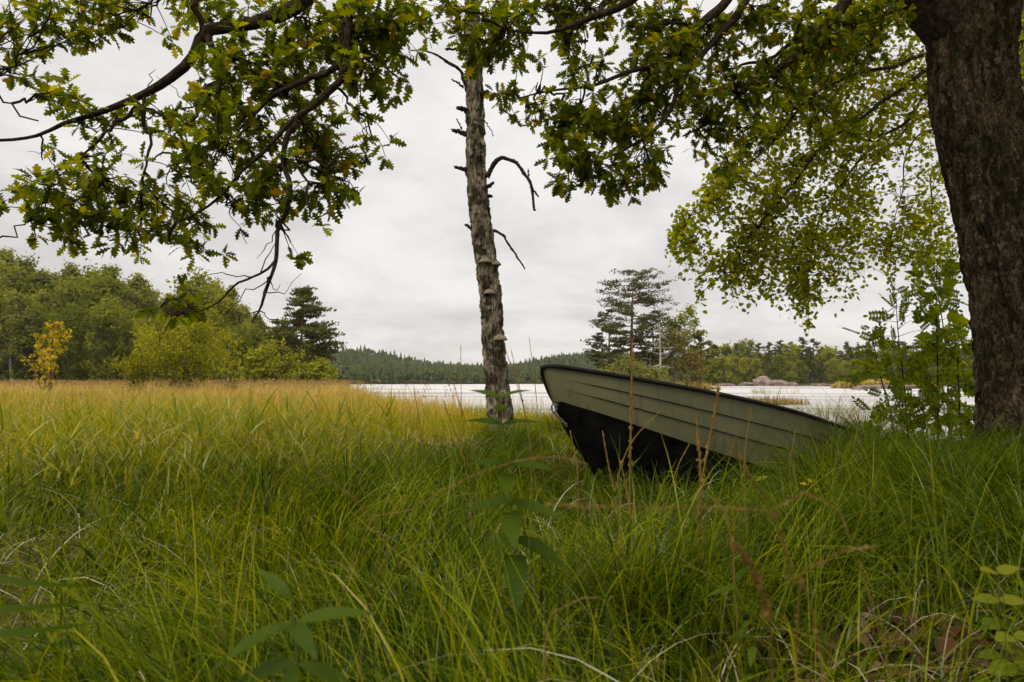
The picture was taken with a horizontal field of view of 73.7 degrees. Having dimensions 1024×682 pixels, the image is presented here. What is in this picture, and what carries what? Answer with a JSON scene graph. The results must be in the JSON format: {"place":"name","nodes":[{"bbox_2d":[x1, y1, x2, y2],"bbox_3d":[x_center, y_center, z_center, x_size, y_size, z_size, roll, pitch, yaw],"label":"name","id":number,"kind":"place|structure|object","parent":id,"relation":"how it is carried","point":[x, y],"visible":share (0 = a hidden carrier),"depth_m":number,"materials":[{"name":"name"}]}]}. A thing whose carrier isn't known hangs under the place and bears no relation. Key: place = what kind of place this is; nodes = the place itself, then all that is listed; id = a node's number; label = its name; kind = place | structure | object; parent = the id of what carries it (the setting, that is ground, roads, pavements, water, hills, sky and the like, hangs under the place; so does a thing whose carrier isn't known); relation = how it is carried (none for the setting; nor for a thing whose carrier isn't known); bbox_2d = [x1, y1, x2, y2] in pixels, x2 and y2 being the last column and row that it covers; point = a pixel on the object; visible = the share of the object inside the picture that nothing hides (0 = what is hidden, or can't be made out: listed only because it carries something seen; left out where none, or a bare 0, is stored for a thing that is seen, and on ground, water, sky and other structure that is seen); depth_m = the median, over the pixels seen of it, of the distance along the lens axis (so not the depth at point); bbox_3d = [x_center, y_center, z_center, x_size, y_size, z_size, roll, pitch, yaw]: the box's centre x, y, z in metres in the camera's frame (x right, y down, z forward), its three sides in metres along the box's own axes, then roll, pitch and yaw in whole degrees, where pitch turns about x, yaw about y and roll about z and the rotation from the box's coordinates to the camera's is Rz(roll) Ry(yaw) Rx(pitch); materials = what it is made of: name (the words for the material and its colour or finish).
{"place":"outdoors","nodes":[
{"label":"outdoors","id":0,"kind":"place"},
{"bbox_2d":[0,0,971,365],"label":"sky","id":1,"kind":"structure","parent":0,"point":[398,269],"materials":[{"name":"white"}]},
{"bbox_2d":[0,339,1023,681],"bbox_3d":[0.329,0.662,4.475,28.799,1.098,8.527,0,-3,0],"label":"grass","id":2,"kind":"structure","parent":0,"point":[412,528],"depth_m":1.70,"materials":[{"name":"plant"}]},
{"bbox_2d":[0,362,1023,681],"bbox_3d":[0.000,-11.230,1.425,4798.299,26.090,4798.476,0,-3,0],"label":"ground","id":3,"kind":"structure","parent":0,"point":[88,538],"depth_m":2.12,"materials":[{"name":"plant"}]},
{"bbox_2d":[0,246,22,271],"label":"birch tree","id":4,"kind":"object","parent":3,"relation":"on","point":[9,258],"visible":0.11,"depth_m":101.73,"materials":[{"name":"green plant"}]},
{"bbox_2d":[0,279,26,381],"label":"broadleaf tree","id":5,"kind":"object","parent":3,"relation":"on","point":[7,295],"visible":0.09,"depth_m":89.59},
{"bbox_2d":[0,255,31,373],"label":"broadleaf tree","id":6,"kind":"object","parent":3,"relation":"on","point":[9,277],"visible":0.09,"depth_m":96.33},
{"bbox_2d":[5,263,29,368],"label":"birch tree","id":7,"kind":"object","parent":3,"relation":"on","point":[19,273],"visible":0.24,"depth_m":96.67,"materials":[{"name":"green plant"}]},
{"bbox_2d":[0,289,39,379],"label":"birch tree","id":8,"kind":"object","parent":3,"relation":"on","point":[16,307],"visible":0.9,"depth_m":84.98,"materials":[{"name":"green plant"}]},
{"bbox_2d":[12,253,39,279],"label":"birch tree","id":9,"kind":"object","parent":3,"relation":"on","point":[27,262],"visible":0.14,"depth_m":100.64,"materials":[{"name":"green plant"}]},
{"bbox_2d":[4,263,54,373],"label":"broadleaf tree","id":10,"kind":"object","parent":3,"relation":"on","point":[33,283],"visible":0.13,"depth_m":95.63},
{"bbox_2d":[0,289,60,383],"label":"broadleaf tree","id":11,"kind":"object","parent":3,"relation":"on","point":[15,374],"visible":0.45,"depth_m":85.51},
{"bbox_2d":[22,289,56,373],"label":"birch tree","id":12,"kind":"object","parent":3,"relation":"on","point":[41,295],"visible":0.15,"depth_m":91.50,"materials":[{"name":"green plant"}]},
{"bbox_2d":[15,304,64,380],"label":"broadleaf tree","id":13,"kind":"object","parent":3,"relation":"on","point":[45,314],"visible":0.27,"depth_m":87.29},
{"bbox_2d":[20,321,71,392],"bbox_3d":[-20.450,0.863,29.882,1.878,3.561,2.055,0,-3,0],"label":"yellow sapling","id":14,"kind":"object","parent":3,"relation":"on","point":[51,366],"visible":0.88,"depth_m":30.04,"materials":[{"name":"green plant"}]},
{"bbox_2d":[0,564,108,636],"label":"reed plant","id":15,"kind":"object","parent":3,"relation":"on","point":[12,608],"visible":1,"depth_m":0.76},
{"bbox_2d":[24,297,101,381],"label":"broadleaf tree","id":16,"kind":"object","parent":3,"relation":"on","point":[74,318],"visible":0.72,"depth_m":84.13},
{"bbox_2d":[44,259,87,318],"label":"birch tree","id":17,"kind":"object","parent":3,"relation":"on","point":[69,270],"visible":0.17,"depth_m":96.47,"materials":[{"name":"green plant"}]},
{"bbox_2d":[45,268,109,380],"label":"broadleaf tree","id":18,"kind":"object","parent":3,"relation":"on","point":[71,293],"visible":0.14,"depth_m":92.98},
{"bbox_2d":[80,317,112,380],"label":"birch tree","id":19,"kind":"object","parent":3,"relation":"on","point":[99,357],"visible":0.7,"depth_m":84.24,"materials":[{"name":"green plant"}]},
{"bbox_2d":[56,264,139,383],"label":"broadleaf tree","id":20,"kind":"object","parent":3,"relation":"on","point":[106,290],"visible":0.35,"depth_m":91.38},
{"bbox_2d":[80,296,141,381],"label":"broadleaf tree","id":21,"kind":"object","parent":3,"relation":"on","point":[106,313],"visible":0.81,"depth_m":84.38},
{"bbox_2d":[94,263,131,292],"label":"birch tree","id":22,"kind":"object","parent":3,"relation":"on","point":[112,269],"visible":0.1,"depth_m":97.35,"materials":[{"name":"green plant"}]},
{"bbox_2d":[106,286,138,360],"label":"birch tree","id":23,"kind":"object","parent":3,"relation":"on","point":[123,299],"visible":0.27,"depth_m":92.90,"materials":[{"name":"green plant"}]},
{"bbox_2d":[104,307,151,380],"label":"broadleaf tree","id":24,"kind":"object","parent":3,"relation":"on","point":[128,338],"visible":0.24,"depth_m":88.22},
{"bbox_2d":[111,350,154,391],"bbox_3d":[-19.335,1.660,34.882,2.208,2.600,2.035,0,-3,0],"label":"willow bush","id":25,"kind":"object","parent":3,"relation":"on","point":[135,371],"visible":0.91,"depth_m":34.60,"materials":[{"name":"green plant"}]},
{"bbox_2d":[126,317,157,377],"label":"birch tree","id":26,"kind":"object","parent":3,"relation":"on","point":[139,322],"visible":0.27,"depth_m":86.95,"materials":[{"name":"green plant"}]},
{"bbox_2d":[125,272,160,309],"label":"birch tree","id":27,"kind":"object","parent":3,"relation":"on","point":[139,282],"visible":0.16,"depth_m":100.86,"materials":[{"name":"green plant"}]},
{"bbox_2d":[139,296,159,379],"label":"birch tree","id":28,"kind":"object","parent":3,"relation":"on","point":[148,302],"visible":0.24,"depth_m":96.16,"materials":[{"name":"green plant"}]},
{"bbox_2d":[149,297,183,380],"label":"broadleaf tree","id":29,"kind":"object","parent":3,"relation":"on","point":[160,326],"visible":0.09,"depth_m":90.13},
{"bbox_2d":[130,305,243,391],"bbox_3d":[-17.267,0.370,36.332,5.460,5.405,6.092,2,-4,-33],"label":"willow bush","id":30,"kind":"object","parent":3,"relation":"on","point":[191,354],"visible":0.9,"depth_m":35.65,"materials":[{"name":"green plant"}]},
{"bbox_2d":[161,262,224,336],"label":"broadleaf tree","id":31,"kind":"object","parent":3,"relation":"on","point":[199,282],"visible":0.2,"depth_m":97.92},
{"bbox_2d":[197,284,228,328],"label":"birch tree","id":32,"kind":"object","parent":3,"relation":"on","point":[208,294],"visible":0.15,"depth_m":93.65,"materials":[{"name":"green plant"}]},
{"bbox_2d":[197,309,241,380],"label":"broadleaf tree","id":33,"kind":"object","parent":3,"relation":"on","point":[220,323],"visible":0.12,"depth_m":89.34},
{"bbox_2d":[0,384,442,518],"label":"leafy reeds","id":34,"kind":"object","parent":3,"relation":"on","point":[159,420],"visible":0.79,"depth_m":3.97,"materials":[{"name":"plant"}]},
{"bbox_2d":[201,439,243,681],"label":"grass stem","id":35,"kind":"object","parent":3,"relation":"on","point":[230,546],"visible":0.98,"depth_m":1.11,"materials":[{"name":"plant"}]},
{"bbox_2d":[197,289,250,327],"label":"broadleaf tree","id":36,"kind":"object","parent":3,"relation":"on","point":[227,304],"visible":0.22,"depth_m":93.77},
{"bbox_2d":[206,326,244,380],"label":"broadleaf tree","id":37,"kind":"object","parent":3,"relation":"on","point":[233,336],"visible":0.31,"depth_m":80.15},
{"bbox_2d":[0,377,457,419],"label":"meadow plumes","id":38,"kind":"object","parent":3,"relation":"on","point":[73,383],"visible":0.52,"depth_m":25.27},
{"bbox_2d":[211,323,249,378],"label":"broadleaf tree","id":39,"kind":"object","parent":3,"relation":"on","point":[238,331],"visible":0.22,"depth_m":83.27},
{"bbox_2d":[216,358,247,389],"bbox_3d":[-14.341,1.910,34.925,1.172,2.117,1.553,-3,-5,42],"label":"willow bush","id":40,"kind":"object","parent":3,"relation":"on","point":[230,372],"visible":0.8,"depth_m":34.81,"materials":[{"name":"green plant"}]},
{"bbox_2d":[0,374,475,426],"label":"meadow grass","id":41,"kind":"structure","parent":3,"relation":"on","point":[334,390],"depth_m":18.69,"materials":[{"name":"plant"}]},
{"bbox_2d":[230,308,250,352],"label":"birch tree","id":42,"kind":"object","parent":3,"relation":"on","point":[235,318],"visible":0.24,"depth_m":94.73,"materials":[{"name":"green plant"}]},
{"bbox_2d":[233,323,270,384],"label":"broadleaf tree","id":43,"kind":"object","parent":3,"relation":"on","point":[258,339],"visible":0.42,"depth_m":81.89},
{"bbox_2d":[237,346,277,384],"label":"bush","id":44,"kind":"object","parent":3,"relation":"on","point":[251,355],"visible":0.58,"depth_m":73.48,"materials":[{"name":"green plant"}]},
{"bbox_2d":[248,336,309,383],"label":"bush","id":45,"kind":"object","parent":3,"relation":"on","point":[268,352],"visible":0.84,"depth_m":73.25,"materials":[{"name":"green plant"}]},
{"bbox_2d":[207,563,377,681],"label":"leafy plant","id":46,"kind":"object","parent":3,"relation":"on","point":[302,640],"visible":0.99,"depth_m":0.93,"materials":[{"name":"plant"}]},
{"bbox_2d":[242,285,347,381],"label":"pine tree","id":47,"kind":"object","parent":3,"relation":"on","point":[313,332],"visible":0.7,"depth_m":79.31,"materials":[{"name":"green plant"}]},
{"bbox_2d":[224,426,366,681],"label":"grass stem","id":48,"kind":"object","parent":3,"relation":"on","point":[257,524],"visible":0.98,"depth_m":1.18,"materials":[{"name":"plant"}]},
{"bbox_2d":[230,430,389,681],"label":"grass stem","id":49,"kind":"object","parent":3,"relation":"on","point":[387,557],"visible":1,"depth_m":0.72,"materials":[{"name":"plant"}]},
{"bbox_2d":[297,355,342,384],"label":"bush","id":50,"kind":"object","parent":3,"relation":"on","point":[316,371],"visible":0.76,"depth_m":75.30,"materials":[{"name":"green plant"}]},
{"bbox_2d":[317,456,588,681],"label":"grass stem","id":51,"kind":"object","parent":3,"relation":"on","point":[367,531],"visible":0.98,"depth_m":0.92,"materials":[{"name":"plant"}]},
{"bbox_2d":[0,388,915,488],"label":"sedge","id":52,"kind":"object","parent":3,"relation":"on","point":[435,419],"visible":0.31,"depth_m":11.62,"materials":[{"name":"plant"}]},
{"bbox_2d":[426,0,538,431],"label":"dead birch","id":53,"kind":"object","parent":3,"relation":"on","point":[488,264],"visible":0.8,"depth_m":7.60,"materials":[{"name":"grey plant"}]},
{"bbox_2d":[0,0,1023,448],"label":"oak tree","id":54,"kind":"object","parent":3,"relation":"on","point":[974,86],"visible":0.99,"depth_m":3.97,"materials":[{"name":"green plant"}]},
{"bbox_2d":[0,425,1023,681],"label":"dry straw","id":55,"kind":"object","parent":3,"relation":"on","point":[986,611],"visible":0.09,"depth_m":1.84,"materials":[{"name":"plant"}]},
{"bbox_2d":[1,415,1023,681],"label":"weeds","id":56,"kind":"object","parent":3,"relation":"on","point":[751,655],"visible":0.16,"depth_m":1.78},
{"bbox_2d":[462,385,571,645],"bbox_3d":[-0.001,0.423,1.477,0.164,0.652,0.218,3,-4,-37],"label":"loosestrife plant","id":57,"kind":"object","parent":3,"relation":"on","point":[511,522],"visible":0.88,"depth_m":1.47,"materials":[{"name":"plant"}]},
{"bbox_2d":[143,344,972,382],"bbox_3d":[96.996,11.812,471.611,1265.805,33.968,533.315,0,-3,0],"label":"forest","id":58,"kind":"object","parent":3,"relation":"on","point":[365,364],"visible":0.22,"depth_m":337.27,"materials":[{"name":"plant"}]},
{"bbox_2d":[543,596,597,681],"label":"grass stem","id":59,"kind":"object","parent":3,"relation":"on","point":[595,597],"visible":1,"depth_m":0.81,"materials":[{"name":"plant"}]},
{"bbox_2d":[583,328,618,370],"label":"pine tree","id":60,"kind":"object","parent":3,"relation":"on","point":[596,336],"visible":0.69,"depth_m":91.94,"materials":[{"name":"green plant"}]},
{"bbox_2d":[580,309,635,369],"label":"pine tree","id":61,"kind":"object","parent":3,"relation":"on","point":[600,314],"visible":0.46,"depth_m":93.95,"materials":[{"name":"green plant"}]},
{"bbox_2d":[599,339,642,374],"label":"pine tree","id":62,"kind":"object","parent":3,"relation":"on","point":[615,345],"visible":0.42,"depth_m":89.70,"materials":[{"name":"green plant"}]},
{"bbox_2d":[608,354,643,376],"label":"shrub","id":63,"kind":"object","parent":3,"relation":"on","point":[626,365],"visible":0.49,"depth_m":85.59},
{"bbox_2d":[590,267,682,372],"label":"pine tree","id":64,"kind":"object","parent":3,"relation":"on","point":[648,301],"visible":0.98,"depth_m":90.10,"materials":[{"name":"green plant"}]},
{"bbox_2d":[617,333,668,377],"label":"pine tree","id":65,"kind":"object","parent":3,"relation":"on","point":[645,349],"visible":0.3,"depth_m":90.80,"materials":[{"name":"green plant"}]},
{"bbox_2d":[630,360,657,378],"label":"shrub","id":66,"kind":"object","parent":3,"relation":"on","point":[646,371],"visible":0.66,"depth_m":85.25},
{"bbox_2d":[622,310,680,366],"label":"pine tree","id":67,"kind":"object","parent":3,"relation":"on","point":[648,360],"visible":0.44,"depth_m":92.95,"materials":[{"name":"green plant"}]},
{"bbox_2d":[644,365,673,381],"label":"shrub","id":68,"kind":"object","parent":3,"relation":"on","point":[658,374],"visible":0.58,"depth_m":84.97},
{"bbox_2d":[646,325,673,377],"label":"dead pine","id":69,"kind":"object","parent":3,"relation":"on","point":[660,347],"visible":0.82,"depth_m":86.97,"materials":[{"name":"grey plant"}]},
{"bbox_2d":[650,314,690,376],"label":"broadleaf tree","id":70,"kind":"object","parent":3,"relation":"on","point":[668,323],"visible":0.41,"depth_m":95.84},
{"bbox_2d":[655,328,695,382],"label":"broadleaf tree","id":71,"kind":"object","parent":3,"relation":"on","point":[675,344],"visible":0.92,"depth_m":88.86,"materials":[{"name":"green plant"}]},
{"bbox_2d":[330,515,1023,681],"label":"leaf litter","id":72,"kind":"object","parent":3,"relation":"on","point":[951,643],"visible":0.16,"depth_m":1.61,"materials":[{"name":"plant"}]},
{"bbox_2d":[667,303,707,379],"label":"broadleaf tree","id":73,"kind":"object","parent":3,"relation":"on","point":[690,311],"visible":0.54,"depth_m":94.88,"materials":[{"name":"green plant"}]},
{"bbox_2d":[674,347,710,386],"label":"shrub","id":74,"kind":"object","parent":3,"relation":"on","point":[701,370],"visible":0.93,"depth_m":87.66,"materials":[{"name":"green plant"}]},
{"bbox_2d":[694,414,704,607],"bbox_3d":[0.517,0.485,1.876,0.025,0.570,0.017,0,-3,0],"label":"grass stem","id":75,"kind":"object","parent":3,"relation":"on","point":[698,436],"visible":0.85,"depth_m":1.88,"materials":[{"name":"plant"}]},
{"bbox_2d":[682,330,720,382],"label":"pine tree","id":76,"kind":"object","parent":3,"relation":"on","point":[699,338],"visible":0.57,"depth_m":93.83,"materials":[{"name":"green plant"}]},
{"bbox_2d":[540,363,866,494],"bbox_3d":[1.600,0.920,5.253,1.526,0.844,4.349,-19,-22,36],"label":"rowing boat","id":77,"kind":"object","parent":3,"relation":"on","point":[590,405],"visible":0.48,"depth_m":4.00,"materials":[{"name":"paint"}]},
{"bbox_2d":[696,385,719,605],"bbox_3d":[0.568,0.452,1.976,0.081,0.648,0.018,0,-3,0],"label":"grass stem","id":78,"kind":"object","parent":3,"relation":"on","point":[711,430],"visible":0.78,"depth_m":1.98,"materials":[{"name":"plant"}]},
{"bbox_2d":[545,490,892,681],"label":"grass stem","id":79,"kind":"object","parent":3,"relation":"on","point":[682,507],"visible":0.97,"depth_m":0.54,"materials":[{"name":"plant"}]},
{"bbox_2d":[711,355,736,384],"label":"broadleaf tree","id":80,"kind":"object","parent":3,"relation":"on","point":[724,362],"visible":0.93,"depth_m":179.69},
{"bbox_2d":[708,494,740,680],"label":"grass stem","id":81,"kind":"object","parent":3,"relation":"on","point":[726,517],"visible":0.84,"depth_m":1.47,"materials":[{"name":"plant"}]},
{"bbox_2d":[722,355,745,385],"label":"broadleaf tree","id":82,"kind":"object","parent":3,"relation":"on","point":[738,369],"visible":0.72,"depth_m":182.14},
{"bbox_2d":[736,357,755,381],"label":"broadleaf tree","id":83,"kind":"object","parent":3,"relation":"on","point":[745,364],"visible":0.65,"depth_m":184.77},
{"bbox_2d":[730,338,765,380],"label":"broadleaf tree","id":84,"kind":"object","parent":3,"relation":"on","point":[743,345],"visible":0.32,"depth_m":200.50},
{"bbox_2d":[730,540,773,681],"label":"grass stem","id":85,"kind":"object","parent":3,"relation":"on","point":[755,575],"visible":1,"depth_m":0.43,"materials":[{"name":"plant"}]},
{"bbox_2d":[746,357,765,378],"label":"broadleaf tree","id":86,"kind":"object","parent":3,"relation":"on","point":[754,373],"visible":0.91,"depth_m":183.27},
{"bbox_2d":[725,434,824,681],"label":"grass stem","id":87,"kind":"object","parent":3,"relation":"on","point":[803,586],"visible":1,"depth_m":0.49,"materials":[{"name":"plant"}]},
{"bbox_2d":[765,354,788,379],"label":"broadleaf tree","id":88,"kind":"object","parent":3,"relation":"on","point":[774,365],"visible":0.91,"depth_m":181.15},
{"bbox_2d":[771,342,803,380],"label":"broadleaf tree","id":89,"kind":"object","parent":3,"relation":"on","point":[794,349],"visible":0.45,"depth_m":187.41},
{"bbox_2d":[778,360,797,381],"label":"broadleaf tree","id":90,"kind":"object","parent":3,"relation":"on","point":[790,375],"visible":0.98,"depth_m":179.47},
{"bbox_2d":[789,360,810,382],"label":"broadleaf tree","id":91,"kind":"object","parent":3,"relation":"on","point":[803,367],"visible":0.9,"depth_m":182.10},
{"bbox_2d":[671,378,940,404],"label":"shore sedge","id":92,"kind":"object","parent":3,"relation":"on","point":[793,401],"visible":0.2,"depth_m":87.35,"materials":[{"name":"beige grass"}]},
{"bbox_2d":[817,347,846,381],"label":"broadleaf tree","id":93,"kind":"object","parent":3,"relation":"on","point":[829,351],"visible":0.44,"depth_m":190.22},
{"bbox_2d":[823,357,844,382],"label":"broadleaf tree","id":94,"kind":"object","parent":3,"relation":"on","point":[837,372],"visible":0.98,"depth_m":177.75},
{"bbox_2d":[794,544,878,681],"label":"grass stem","id":95,"kind":"object","parent":3,"relation":"on","point":[819,564],"visible":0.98,"depth_m":0.58,"materials":[{"name":"plant"}]},
{"bbox_2d":[664,0,1023,336],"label":"alder tree","id":96,"kind":"object","parent":3,"relation":"on","point":[751,234],"visible":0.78,"depth_m":7.30,"materials":[{"name":"green plant"}]},
{"bbox_2d":[834,323,930,444],"bbox_3d":[3.505,0.563,6.493,0.825,1.484,0.592,0,-3,0],"label":"rowan sapling","id":97,"kind":"object","parent":3,"relation":"on","point":[867,363],"visible":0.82,"depth_m":6.49,"materials":[{"name":"green plant"}]},
{"bbox_2d":[857,280,942,439],"bbox_3d":[3.868,0.361,6.715,0.841,1.924,0.700,0,-3,0],"label":"rowan sapling","id":98,"kind":"object","parent":3,"relation":"on","point":[912,360],"visible":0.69,"depth_m":6.67,"materials":[{"name":"green plant"}]},
{"bbox_2d":[882,345,962,440],"bbox_3d":[4.097,0.680,6.824,0.630,1.302,0.683,0,-3,0],"label":"rowan sapling","id":99,"kind":"object","parent":3,"relation":"on","point":[925,375],"visible":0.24,"depth_m":6.89,"materials":[{"name":"green plant"}]},
{"bbox_2d":[904,261,969,436],"bbox_3d":[4.421,0.249,6.965,0.530,2.119,0.760,-3,-5,44],"label":"maple sapling","id":100,"kind":"object","parent":3,"relation":"on","point":[955,318],"visible":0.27,"depth_m":6.92,"materials":[{"name":"green plant"}]},
{"bbox_2d":[900,237,974,440],"bbox_3d":[4.124,0.147,6.616,0.784,2.258,0.795,-2,-4,28],"label":"rowan sapling","id":101,"kind":"object","parent":3,"relation":"on","point":[930,313],"visible":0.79,"depth_m":6.61,"materials":[{"name":"green plant"}]},
{"bbox_2d":[921,322,975,438],"bbox_3d":[4.173,0.510,6.394,0.689,1.410,0.582,0,-3,0],"label":"rowan sapling","id":102,"kind":"object","parent":3,"relation":"on","point":[966,387],"visible":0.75,"depth_m":6.37,"materials":[{"name":"green plant"}]},
{"bbox_2d":[972,564,1023,681],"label":"aspen seedling","id":103,"kind":"object","parent":3,"relation":"on","point":[1009,599],"visible":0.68,"depth_m":1.32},
{"bbox_2d":[987,627,1023,681],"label":"aspen seedling","id":104,"kind":"object","parent":3,"relation":"on","point":[999,635],"visible":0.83,"depth_m":1.22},
{"bbox_2d":[350,384,974,439],"bbox_3d":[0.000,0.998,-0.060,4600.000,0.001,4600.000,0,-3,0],"label":"lake water","id":105,"kind":"structure","parent":0,"point":[825,392],"depth_m":54.54,"materials":[{"name":"liquid"}]},
{"bbox_2d":[379,388,967,436],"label":"water reeds","id":106,"kind":"object","parent":105,"relation":"in","point":[518,407],"visible":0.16,"depth_m":21.11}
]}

